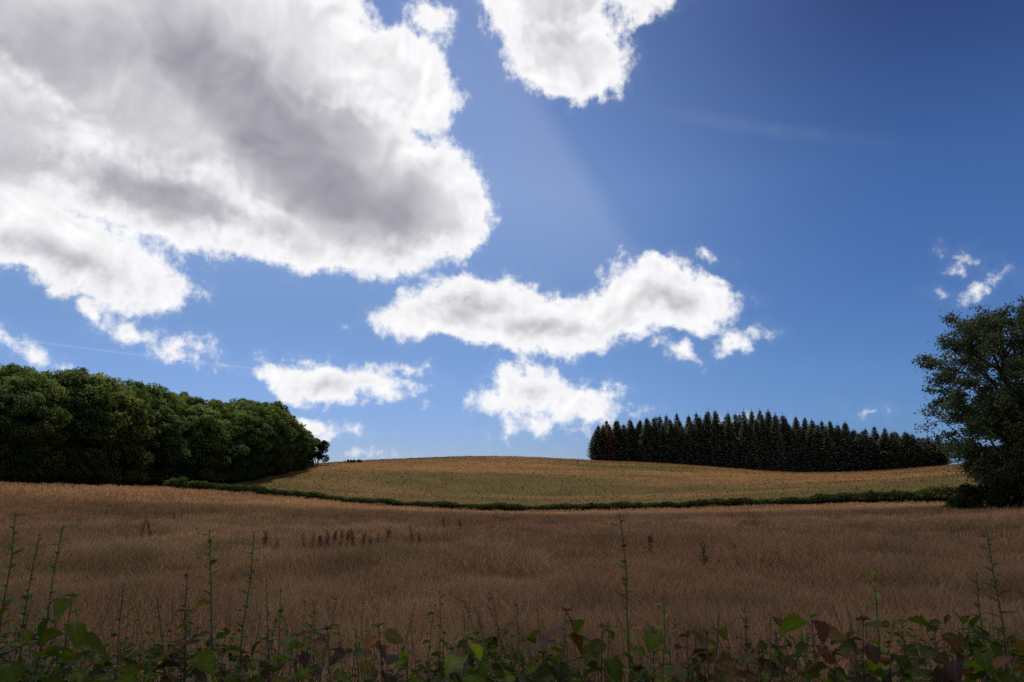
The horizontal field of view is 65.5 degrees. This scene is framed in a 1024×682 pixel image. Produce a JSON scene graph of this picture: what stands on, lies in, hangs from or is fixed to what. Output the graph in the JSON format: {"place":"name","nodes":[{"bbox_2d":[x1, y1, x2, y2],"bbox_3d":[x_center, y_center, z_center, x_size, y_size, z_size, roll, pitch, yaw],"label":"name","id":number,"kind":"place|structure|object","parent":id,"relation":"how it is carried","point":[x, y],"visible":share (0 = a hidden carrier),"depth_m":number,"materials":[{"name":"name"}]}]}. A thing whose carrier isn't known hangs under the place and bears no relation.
{"place":"outdoors","nodes":[
{"label":"outdoors","id":0,"kind":"place"},
{"bbox_2d":[0,456,1023,681],"bbox_3d":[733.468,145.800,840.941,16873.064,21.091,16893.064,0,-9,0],"label":"ground","id":1,"kind":"structure","parent":0,"point":[638,495],"depth_m":153.05,"materials":[{"name":"soil"}]},
{"bbox_2d":[0,387,24,480],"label":"broadleaf tree","id":2,"kind":"object","parent":1,"relation":"on","point":[5,399],"visible":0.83,"depth_m":92.34,"materials":[{"name":"green plant"}]},
{"bbox_2d":[0,628,39,681],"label":"broadleaf shoot","id":3,"kind":"object","parent":1,"relation":"on","point":[13,672],"visible":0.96,"depth_m":1.92,"materials":[{"name":"green plant"}]},
{"bbox_2d":[0,363,45,480],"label":"broadleaf tree","id":4,"kind":"object","parent":1,"relation":"on","point":[9,370],"visible":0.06,"depth_m":100.61,"materials":[{"name":"green plant"}]},
{"bbox_2d":[0,533,46,663],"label":"hedge shoot","id":5,"kind":"object","parent":1,"relation":"on","point":[22,616],"visible":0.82,"depth_m":2.24,"materials":[{"name":"green plant"}]},
{"bbox_2d":[0,512,49,665],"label":"hedge shoot","id":6,"kind":"object","parent":1,"relation":"on","point":[41,625],"visible":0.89,"depth_m":2.08,"materials":[{"name":"green plant"}]},
{"bbox_2d":[0,376,55,481],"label":"broadleaf tree","id":7,"kind":"object","parent":1,"relation":"on","point":[30,401],"visible":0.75,"depth_m":95.03,"materials":[{"name":"green plant"}]},
{"bbox_2d":[1,371,73,482],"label":"broadleaf tree","id":8,"kind":"object","parent":1,"relation":"on","point":[46,464],"visible":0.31,"depth_m":99.86,"materials":[{"name":"green plant"}]},
{"bbox_2d":[19,524,90,681],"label":"hedge shoot","id":9,"kind":"object","parent":1,"relation":"on","point":[32,664],"visible":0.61,"depth_m":2.19,"materials":[{"name":"green plant"}]},
{"bbox_2d":[32,593,104,681],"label":"broadleaf shoot","id":10,"kind":"object","parent":1,"relation":"on","point":[81,637],"visible":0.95,"depth_m":2.00,"materials":[{"name":"green plant"}]},
{"bbox_2d":[29,369,116,484],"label":"broadleaf tree","id":11,"kind":"object","parent":1,"relation":"on","point":[89,395],"visible":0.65,"depth_m":104.62,"materials":[{"name":"green plant"}]},
{"bbox_2d":[61,647,113,681],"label":"broadleaf shoot","id":12,"kind":"object","parent":1,"relation":"on","point":[67,653],"visible":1,"depth_m":1.96,"materials":[{"name":"green plant"}]},
{"bbox_2d":[54,374,134,485],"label":"broadleaf tree","id":13,"kind":"object","parent":1,"relation":"on","point":[111,473],"visible":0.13,"depth_m":110.33,"materials":[{"name":"green plant"}]},
{"bbox_2d":[84,638,149,681],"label":"broadleaf shoot","id":14,"kind":"object","parent":1,"relation":"on","point":[127,675],"visible":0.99,"depth_m":1.99,"materials":[{"name":"green plant"}]},
{"bbox_2d":[87,387,154,484],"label":"broadleaf tree","id":15,"kind":"object","parent":1,"relation":"on","point":[133,453],"visible":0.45,"depth_m":113.02,"materials":[{"name":"green plant"}]},
{"bbox_2d":[106,584,137,681],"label":"hedge shoot","id":16,"kind":"object","parent":1,"relation":"on","point":[117,655],"visible":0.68,"depth_m":2.37,"materials":[{"name":"green plant"}]},
{"bbox_2d":[121,385,158,484],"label":"broadleaf tree","id":17,"kind":"object","parent":1,"relation":"on","point":[151,415],"visible":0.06,"depth_m":120.08,"materials":[{"name":"green plant"}]},
{"bbox_2d":[127,658,157,681],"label":"broadleaf shoot","id":18,"kind":"object","parent":1,"relation":"on","point":[137,673],"visible":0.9,"depth_m":2.08,"materials":[{"name":"green plant"}]},
{"bbox_2d":[130,381,168,482],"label":"broadleaf tree","id":19,"kind":"object","parent":1,"relation":"on","point":[155,398],"visible":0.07,"depth_m":124.31,"materials":[{"name":"green plant"}]},
{"bbox_2d":[137,595,174,681],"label":"hedge shoot","id":20,"kind":"object","parent":1,"relation":"on","point":[163,630],"visible":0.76,"depth_m":2.40,"materials":[{"name":"green plant"}]},
{"bbox_2d":[133,404,190,484],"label":"broadleaf tree","id":21,"kind":"object","parent":1,"relation":"on","point":[168,427],"visible":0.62,"depth_m":121.41,"materials":[{"name":"green plant"}]},
{"bbox_2d":[155,385,188,460],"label":"broadleaf tree","id":22,"kind":"object","parent":1,"relation":"on","point":[169,397],"visible":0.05,"depth_m":130.54,"materials":[{"name":"green plant"}]},
{"bbox_2d":[156,567,196,681],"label":"hedge shoot","id":23,"kind":"object","parent":1,"relation":"on","point":[173,656],"visible":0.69,"depth_m":2.38,"materials":[{"name":"green plant"}]},
{"bbox_2d":[161,416,205,483],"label":"broadleaf tree","id":24,"kind":"object","parent":1,"relation":"on","point":[183,471],"visible":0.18,"depth_m":128.35,"materials":[{"name":"green plant"}]},
{"bbox_2d":[152,598,215,681],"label":"broadleaf shoot","id":25,"kind":"object","parent":1,"relation":"on","point":[202,661],"visible":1,"depth_m":2.13,"materials":[{"name":"green plant"}]},
{"bbox_2d":[179,404,233,483],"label":"broadleaf tree","id":26,"kind":"object","parent":1,"relation":"on","point":[213,443],"visible":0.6,"depth_m":131.97,"materials":[{"name":"green plant"}]},
{"bbox_2d":[178,528,248,681],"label":"hedge shoot","id":27,"kind":"object","parent":1,"relation":"on","point":[211,622],"visible":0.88,"depth_m":2.26,"materials":[{"name":"green plant"}]},
{"bbox_2d":[214,419,250,482],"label":"broadleaf tree","id":28,"kind":"object","parent":1,"relation":"on","point":[232,472],"visible":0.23,"depth_m":140.02,"materials":[{"name":"green plant"}]},
{"bbox_2d":[221,412,264,479],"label":"broadleaf tree","id":29,"kind":"object","parent":1,"relation":"on","point":[248,436],"visible":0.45,"depth_m":145.92,"materials":[{"name":"green plant"}]},
{"bbox_2d":[223,531,262,681],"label":"hedge shoot","id":30,"kind":"object","parent":1,"relation":"on","point":[252,557],"visible":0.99,"depth_m":2.19,"materials":[{"name":"green plant"}]},
{"bbox_2d":[223,646,262,681],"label":"broadleaf shoot","id":31,"kind":"object","parent":1,"relation":"on","point":[255,678],"visible":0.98,"depth_m":2.14,"materials":[{"name":"green plant"}]},
{"bbox_2d":[230,409,273,478],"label":"broadleaf tree","id":32,"kind":"object","parent":1,"relation":"on","point":[266,429],"visible":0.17,"depth_m":150.84,"materials":[{"name":"green plant"}]},
{"bbox_2d":[241,405,277,476],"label":"broadleaf tree","id":33,"kind":"object","parent":1,"relation":"on","point":[269,420],"visible":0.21,"depth_m":155.86,"materials":[{"name":"green plant"}]},
{"bbox_2d":[256,580,280,681],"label":"hedge shoot","id":34,"kind":"object","parent":1,"relation":"on","point":[267,647],"visible":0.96,"depth_m":2.38,"materials":[{"name":"green plant"}]},
{"bbox_2d":[265,411,288,474],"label":"broadleaf tree","id":35,"kind":"object","parent":1,"relation":"on","point":[277,467],"visible":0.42,"depth_m":159.50,"materials":[{"name":"green plant"}]},
{"bbox_2d":[265,405,298,473],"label":"broadleaf tree","id":36,"kind":"object","parent":1,"relation":"on","point":[289,430],"visible":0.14,"depth_m":163.82,"materials":[{"name":"green plant"}]},
{"bbox_2d":[271,633,309,681],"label":"broadleaf shoot","id":37,"kind":"object","parent":1,"relation":"on","point":[291,641],"visible":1,"depth_m":2.13,"materials":[{"name":"green plant"}]},
{"bbox_2d":[283,411,302,470],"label":"broadleaf tree","id":38,"kind":"object","parent":1,"relation":"on","point":[295,425],"visible":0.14,"depth_m":168.53,"materials":[{"name":"green plant"}]},
{"bbox_2d":[291,421,312,469],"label":"broadleaf tree","id":39,"kind":"object","parent":1,"relation":"on","point":[302,459],"visible":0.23,"depth_m":171.97,"materials":[{"name":"green plant"}]},
{"bbox_2d":[311,438,329,464],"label":"bush","id":40,"kind":"object","parent":1,"relation":"on","point":[322,446],"visible":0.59,"depth_m":186.87,"materials":[{"name":"green plant"}]},
{"bbox_2d":[305,595,340,681],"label":"hedge shoot","id":41,"kind":"object","parent":1,"relation":"on","point":[318,669],"visible":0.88,"depth_m":2.42,"materials":[{"name":"green plant"}]},
{"bbox_2d":[306,624,350,681],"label":"broadleaf shoot","id":42,"kind":"object","parent":1,"relation":"on","point":[341,675],"visible":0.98,"depth_m":2.18,"materials":[{"name":"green plant"}]},
{"bbox_2d":[360,622,402,681],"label":"broadleaf shoot","id":43,"kind":"object","parent":1,"relation":"on","point":[391,635],"visible":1,"depth_m":2.15,"materials":[{"name":"green plant"}]},
{"bbox_2d":[391,650,423,681],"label":"broadleaf shoot","id":44,"kind":"object","parent":1,"relation":"on","point":[402,663],"visible":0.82,"depth_m":2.17,"materials":[{"name":"green plant"}]},
{"bbox_2d":[444,632,484,681],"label":"broadleaf shoot","id":45,"kind":"object","parent":1,"relation":"on","point":[451,663],"visible":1,"depth_m":2.06,"materials":[{"name":"green plant"}]},
{"bbox_2d":[481,648,515,681],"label":"broadleaf shoot","id":46,"kind":"object","parent":1,"relation":"on","point":[507,675],"visible":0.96,"depth_m":2.17,"materials":[{"name":"green plant"}]},
{"bbox_2d":[0,481,1023,681],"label":"dry hay grass","id":47,"kind":"structure","parent":1,"relation":"on","point":[763,537],"depth_m":15.55,"materials":[{"name":"plant"}]},
{"bbox_2d":[0,575,1023,681],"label":"hedgerow undergrowth","id":48,"kind":"object","parent":1,"relation":"on","point":[455,675],"visible":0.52,"depth_m":3.06,"materials":[{"name":"green plant"}]},
{"bbox_2d":[524,649,569,680],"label":"broadleaf shoot","id":49,"kind":"object","parent":1,"relation":"on","point":[530,667],"visible":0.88,"depth_m":2.18,"materials":[{"name":"green plant"}]},
{"bbox_2d":[117,455,992,506],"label":"slope grass","id":50,"kind":"structure","parent":1,"relation":"on","point":[769,472],"depth_m":160.71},
{"bbox_2d":[533,607,589,681],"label":"broadleaf shoot","id":51,"kind":"object","parent":1,"relation":"on","point":[546,672],"visible":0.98,"depth_m":2.15,"materials":[{"name":"green plant"}]},
{"bbox_2d":[179,480,986,511],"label":"field hedge","id":52,"kind":"object","parent":1,"relation":"on","point":[868,496],"visible":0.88,"depth_m":115.03,"materials":[{"name":"green plant"}]},
{"bbox_2d":[586,429,604,460],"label":"spruce tree","id":53,"kind":"object","parent":1,"relation":"on","point":[595,452],"visible":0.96,"depth_m":226.11,"materials":[{"name":"green plant"}]},
{"bbox_2d":[576,623,622,681],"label":"broadleaf shoot","id":54,"kind":"object","parent":1,"relation":"on","point":[613,665],"visible":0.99,"depth_m":2.17,"materials":[{"name":"green plant"}]},
{"bbox_2d":[602,426,617,460],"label":"spruce tree","id":55,"kind":"object","parent":1,"relation":"on","point":[610,443],"visible":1,"depth_m":225.07,"materials":[{"name":"green plant"}]},
{"bbox_2d":[615,424,634,460],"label":"spruce tree","id":56,"kind":"object","parent":1,"relation":"on","point":[624,433],"visible":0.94,"depth_m":226.39,"materials":[{"name":"green plant"}]},
{"bbox_2d":[609,513,659,681],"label":"hedge shoot","id":57,"kind":"object","parent":1,"relation":"on","point":[639,669],"visible":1,"depth_m":2.14,"materials":[{"name":"green plant"}]},
{"bbox_2d":[637,417,657,461],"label":"spruce tree","id":58,"kind":"object","parent":1,"relation":"on","point":[644,445],"visible":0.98,"depth_m":224.11,"materials":[{"name":"green plant"}]},
{"bbox_2d":[627,626,672,681],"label":"broadleaf shoot","id":59,"kind":"object","parent":1,"relation":"on","point":[653,639],"visible":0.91,"depth_m":2.18,"materials":[{"name":"green plant"}]},
{"bbox_2d":[642,417,665,462],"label":"spruce tree","id":60,"kind":"object","parent":1,"relation":"on","point":[656,433],"visible":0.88,"depth_m":223.94,"materials":[{"name":"green plant"}]},
{"bbox_2d":[652,425,673,462],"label":"spruce tree","id":61,"kind":"object","parent":1,"relation":"on","point":[663,436],"visible":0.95,"depth_m":223.48,"materials":[{"name":"green plant"}]},
{"bbox_2d":[652,595,676,680],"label":"hedge shoot","id":62,"kind":"object","parent":1,"relation":"on","point":[664,642],"visible":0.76,"depth_m":2.29,"materials":[{"name":"green plant"}]},
{"bbox_2d":[673,427,693,464],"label":"spruce tree","id":63,"kind":"object","parent":1,"relation":"on","point":[682,460],"visible":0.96,"depth_m":222.83,"materials":[{"name":"green plant"}]},
{"bbox_2d":[663,630,709,681],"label":"broadleaf shoot","id":64,"kind":"object","parent":1,"relation":"on","point":[668,671],"visible":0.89,"depth_m":2.10,"materials":[{"name":"green plant"}]},
{"bbox_2d":[681,421,701,464],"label":"spruce tree","id":65,"kind":"object","parent":1,"relation":"on","point":[691,433],"visible":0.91,"depth_m":223.31,"materials":[{"name":"green plant"}]},
{"bbox_2d":[693,415,709,465],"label":"spruce tree","id":66,"kind":"object","parent":1,"relation":"on","point":[700,428],"visible":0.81,"depth_m":224.21,"materials":[{"name":"green plant"}]},
{"bbox_2d":[698,414,718,465],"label":"spruce tree","id":67,"kind":"object","parent":1,"relation":"on","point":[706,427],"visible":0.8,"depth_m":224.13,"materials":[{"name":"green plant"}]},
{"bbox_2d":[685,626,736,681],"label":"broadleaf shoot","id":68,"kind":"object","parent":1,"relation":"on","point":[724,661],"visible":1,"depth_m":2.04,"materials":[{"name":"green plant"}]},
{"bbox_2d":[706,409,725,466],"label":"spruce tree","id":69,"kind":"object","parent":1,"relation":"on","point":[715,429],"visible":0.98,"depth_m":222.70,"materials":[{"name":"green plant"}]},
{"bbox_2d":[720,414,740,467],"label":"spruce tree","id":70,"kind":"object","parent":1,"relation":"on","point":[730,442],"visible":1,"depth_m":220.96,"materials":[{"name":"green plant"}]},
{"bbox_2d":[736,417,756,469],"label":"spruce tree","id":71,"kind":"object","parent":1,"relation":"on","point":[742,436],"visible":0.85,"depth_m":220.66,"materials":[{"name":"green plant"}]},
{"bbox_2d":[736,608,761,681],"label":"hedge shoot","id":72,"kind":"object","parent":1,"relation":"on","point":[746,645],"visible":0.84,"depth_m":2.38,"materials":[{"name":"green plant"}]},
{"bbox_2d":[741,422,762,470],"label":"spruce tree","id":73,"kind":"object","parent":1,"relation":"on","point":[756,460],"visible":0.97,"depth_m":219.44,"materials":[{"name":"green plant"}]},
{"bbox_2d":[736,649,784,681],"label":"broadleaf shoot","id":74,"kind":"object","parent":1,"relation":"on","point":[771,664],"visible":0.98,"depth_m":2.13,"materials":[{"name":"green plant"}]},
{"bbox_2d":[754,412,773,470],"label":"spruce tree","id":75,"kind":"object","parent":1,"relation":"on","point":[763,429],"visible":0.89,"depth_m":220.54,"materials":[{"name":"green plant"}]},
{"bbox_2d":[767,416,786,471],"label":"spruce tree","id":76,"kind":"object","parent":1,"relation":"on","point":[776,450],"visible":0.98,"depth_m":219.44,"materials":[{"name":"green plant"}]},
{"bbox_2d":[779,413,796,471],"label":"spruce tree","id":77,"kind":"object","parent":1,"relation":"on","point":[783,430],"visible":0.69,"depth_m":221.55,"materials":[{"name":"green plant"}]},
{"bbox_2d":[781,423,802,471],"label":"spruce tree","id":78,"kind":"object","parent":1,"relation":"on","point":[791,444],"visible":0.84,"depth_m":220.39,"materials":[{"name":"green plant"}]},
{"bbox_2d":[789,428,808,471],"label":"spruce tree","id":79,"kind":"object","parent":1,"relation":"on","point":[798,448],"visible":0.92,"depth_m":219.74,"materials":[{"name":"green plant"}]},
{"bbox_2d":[800,426,821,471],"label":"spruce tree","id":80,"kind":"object","parent":1,"relation":"on","point":[809,464],"visible":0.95,"depth_m":218.64,"materials":[{"name":"green plant"}]},
{"bbox_2d":[779,612,844,681],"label":"broadleaf shoot","id":81,"kind":"object","parent":1,"relation":"on","point":[793,621],"visible":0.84,"depth_m":2.06,"materials":[{"name":"green plant"}]},
{"bbox_2d":[807,422,829,471],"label":"spruce tree","id":82,"kind":"object","parent":1,"relation":"on","point":[818,434],"visible":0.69,"depth_m":218.80,"materials":[{"name":"green plant"}]},
{"bbox_2d":[813,429,840,471],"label":"spruce tree","id":83,"kind":"object","parent":1,"relation":"on","point":[829,449],"visible":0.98,"depth_m":216.82,"materials":[{"name":"green plant"}]},
{"bbox_2d":[805,645,863,681],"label":"broadleaf shoot","id":84,"kind":"object","parent":1,"relation":"on","point":[816,665],"visible":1,"depth_m":2.01,"materials":[{"name":"green plant"}]},
{"bbox_2d":[831,423,851,471],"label":"spruce tree","id":85,"kind":"object","parent":1,"relation":"on","point":[837,437],"visible":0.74,"depth_m":218.17,"materials":[{"name":"green plant"}]},
{"bbox_2d":[836,420,856,471],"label":"spruce tree","id":86,"kind":"object","parent":1,"relation":"on","point":[847,443],"visible":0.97,"depth_m":216.94,"materials":[{"name":"green plant"}]},
{"bbox_2d":[848,434,874,471],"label":"spruce tree","id":87,"kind":"object","parent":1,"relation":"on","point":[860,447],"visible":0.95,"depth_m":215.56,"materials":[{"name":"green plant"}]},
{"bbox_2d":[838,616,890,681],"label":"broadleaf shoot","id":88,"kind":"object","parent":1,"relation":"on","point":[870,651],"visible":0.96,"depth_m":2.08,"materials":[{"name":"green plant"}]},
{"bbox_2d":[874,431,899,469],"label":"spruce tree","id":89,"kind":"object","parent":1,"relation":"on","point":[884,443],"visible":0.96,"depth_m":214.30,"materials":[{"name":"green plant"}]},
{"bbox_2d":[865,652,912,680],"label":"broadleaf shoot","id":90,"kind":"object","parent":1,"relation":"on","point":[903,663],"visible":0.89,"depth_m":2.12,"materials":[{"name":"green plant"}]},
{"bbox_2d":[865,566,923,681],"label":"hedge shoot","id":91,"kind":"object","parent":1,"relation":"on","point":[876,596],"visible":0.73,"depth_m":2.30,"materials":[{"name":"green plant"}]},
{"bbox_2d":[885,432,906,469],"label":"spruce tree","id":92,"kind":"object","parent":1,"relation":"on","point":[894,442],"visible":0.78,"depth_m":214.32,"materials":[{"name":"green plant"}]},
{"bbox_2d":[901,434,927,467],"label":"spruce tree","id":93,"kind":"object","parent":1,"relation":"on","point":[914,447],"visible":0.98,"depth_m":213.56,"materials":[{"name":"green plant"}]},
{"bbox_2d":[903,615,962,681],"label":"broadleaf shoot","id":94,"kind":"object","parent":1,"relation":"on","point":[942,658],"visible":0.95,"depth_m":2.06,"materials":[{"name":"green plant"}]},
{"bbox_2d":[942,650,974,681],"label":"broadleaf shoot","id":95,"kind":"object","parent":1,"relation":"on","point":[954,671],"visible":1,"depth_m":1.97,"materials":[{"name":"brown plant"}]},
{"bbox_2d":[910,295,1023,506],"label":"tree","id":96,"kind":"object","parent":1,"relation":"on","point":[979,330],"visible":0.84,"depth_m":55.45,"materials":[{"name":"green plant"}]},
{"bbox_2d":[948,571,996,681],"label":"hedge shoot","id":97,"kind":"object","parent":1,"relation":"on","point":[982,621],"visible":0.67,"depth_m":2.40,"materials":[{"name":"green plant"}]},
{"bbox_2d":[953,482,1001,510],"bbox_3d":[32.676,11.200,56.093,3.305,2.441,2.734,4,-10,-25],"label":"bush","id":98,"kind":"object","parent":1,"relation":"on","point":[967,497],"visible":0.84,"depth_m":55.74,"materials":[{"name":"green plant"}]},
{"bbox_2d":[963,647,1006,681],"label":"broadleaf shoot","id":99,"kind":"object","parent":1,"relation":"on","point":[981,664],"visible":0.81,"depth_m":2.08,"materials":[{"name":"green plant"}]},
{"bbox_2d":[954,526,1023,676],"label":"hedge shoot","id":100,"kind":"object","parent":1,"relation":"on","point":[996,647],"visible":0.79,"depth_m":2.19,"materials":[{"name":"green plant"}]},
{"bbox_2d":[979,378,1023,499],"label":"tree","id":101,"kind":"object","parent":1,"relation":"on","point":[1014,417],"visible":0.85,"depth_m":51.78,"materials":[{"name":"green plant"}]},
{"bbox_2d":[986,478,1023,510],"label":"bush","id":102,"kind":"object","parent":1,"relation":"on","point":[1003,494],"visible":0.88,"depth_m":52.50,"materials":[{"name":"green plant"}]},
{"bbox_2d":[990,639,1023,681],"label":"broadleaf shoot","id":103,"kind":"object","parent":1,"relation":"on","point":[998,662],"visible":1,"depth_m":1.97,"materials":[{"name":"green plant"}]},
{"bbox_2d":[0,0,1023,464],"label":"sky","id":104,"kind":"structure","parent":0,"point":[409,228],"materials":[{"name":"blue"}]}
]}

